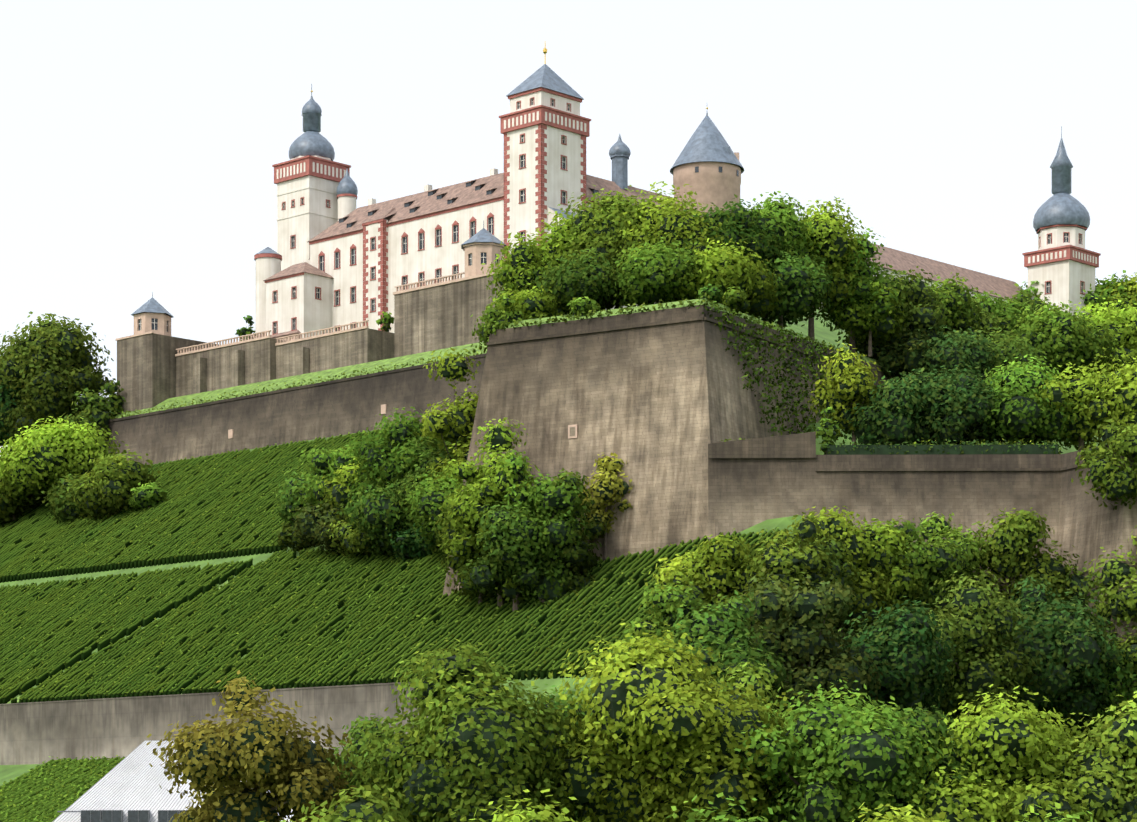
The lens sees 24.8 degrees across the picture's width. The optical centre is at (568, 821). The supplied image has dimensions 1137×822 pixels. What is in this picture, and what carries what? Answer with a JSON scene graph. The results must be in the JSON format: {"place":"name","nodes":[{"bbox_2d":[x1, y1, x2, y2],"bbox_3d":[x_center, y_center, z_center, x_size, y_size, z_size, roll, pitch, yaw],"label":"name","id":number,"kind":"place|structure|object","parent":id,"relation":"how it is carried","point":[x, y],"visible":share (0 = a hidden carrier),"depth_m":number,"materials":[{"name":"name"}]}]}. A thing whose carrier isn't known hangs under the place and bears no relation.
{"place":"outdoors","nodes":[
{"label":"outdoors","id":0,"kind":"place"},
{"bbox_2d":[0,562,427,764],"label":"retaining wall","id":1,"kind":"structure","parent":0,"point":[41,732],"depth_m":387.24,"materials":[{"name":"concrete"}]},
{"bbox_2d":[0,309,1105,785],"bbox_3d":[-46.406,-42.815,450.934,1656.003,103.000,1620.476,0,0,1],"label":"hill","id":2,"kind":"structure","parent":0,"point":[546,683],"depth_m":423.74,"materials":[{"name":"green plant"}]},
{"bbox_2d":[0,750,332,821],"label":"vines","id":3,"kind":"object","parent":2,"relation":"on","point":[16,793],"visible":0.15,"depth_m":381.81,"materials":[{"name":"green plant"}]},
{"bbox_2d":[54,741,315,821],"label":"valley houses","id":4,"kind":"structure","parent":2,"relation":"on","point":[89,814],"depth_m":333.60,"materials":[{"name":"metal"}]},
{"bbox_2d":[53,740,313,821],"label":"hall roof seams","id":5,"kind":"object","parent":4,"relation":"on","point":[133,785],"visible":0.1,"depth_m":334.41,"materials":[{"name":"metal"}]},
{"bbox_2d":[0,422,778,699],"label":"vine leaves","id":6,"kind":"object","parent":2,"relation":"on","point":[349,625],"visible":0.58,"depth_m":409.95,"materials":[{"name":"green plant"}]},
{"bbox_2d":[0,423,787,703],"bbox_3d":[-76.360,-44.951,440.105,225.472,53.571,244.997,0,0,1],"label":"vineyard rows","id":7,"kind":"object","parent":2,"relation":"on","point":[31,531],"visible":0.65,"depth_m":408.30,"materials":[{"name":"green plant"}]},
{"bbox_2d":[0,181,1136,749],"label":"hill trees","id":8,"kind":"object","parent":2,"relation":"on","point":[784,257],"depth_m":361.92,"materials":[{"name":"green plant"}]},
{"bbox_2d":[115,44,1100,413],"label":"castle","id":9,"kind":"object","parent":2,"relation":"on","point":[337,286],"visible":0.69,"depth_m":520.96,"materials":[{"name":"white paint"}]},
{"bbox_2d":[254,84,1089,334],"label":"towers","id":10,"kind":"structure","parent":9,"relation":"attached to","point":[706,152],"depth_m":542.96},
{"bbox_2d":[103,298,1136,740],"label":"fort walls","id":11,"kind":"structure","parent":2,"relation":"on","point":[661,402],"depth_m":360.02,"materials":[{"name":"stone"}]},
{"bbox_2d":[110,293,1062,454],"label":"wall greens","id":12,"kind":"object","parent":11,"relation":"on","point":[760,345],"depth_m":368.04,"materials":[{"name":"green plant"}]},
{"bbox_2d":[146,622,1136,821],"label":"trees","id":13,"kind":"object","parent":2,"relation":"on","point":[542,799],"depth_m":250.42,"materials":[{"name":"green plant"}]},
{"bbox_2d":[0,0,1136,455],"label":"sky","id":14,"kind":"structure","parent":0,"point":[141,141],"materials":[{"name":"white"}]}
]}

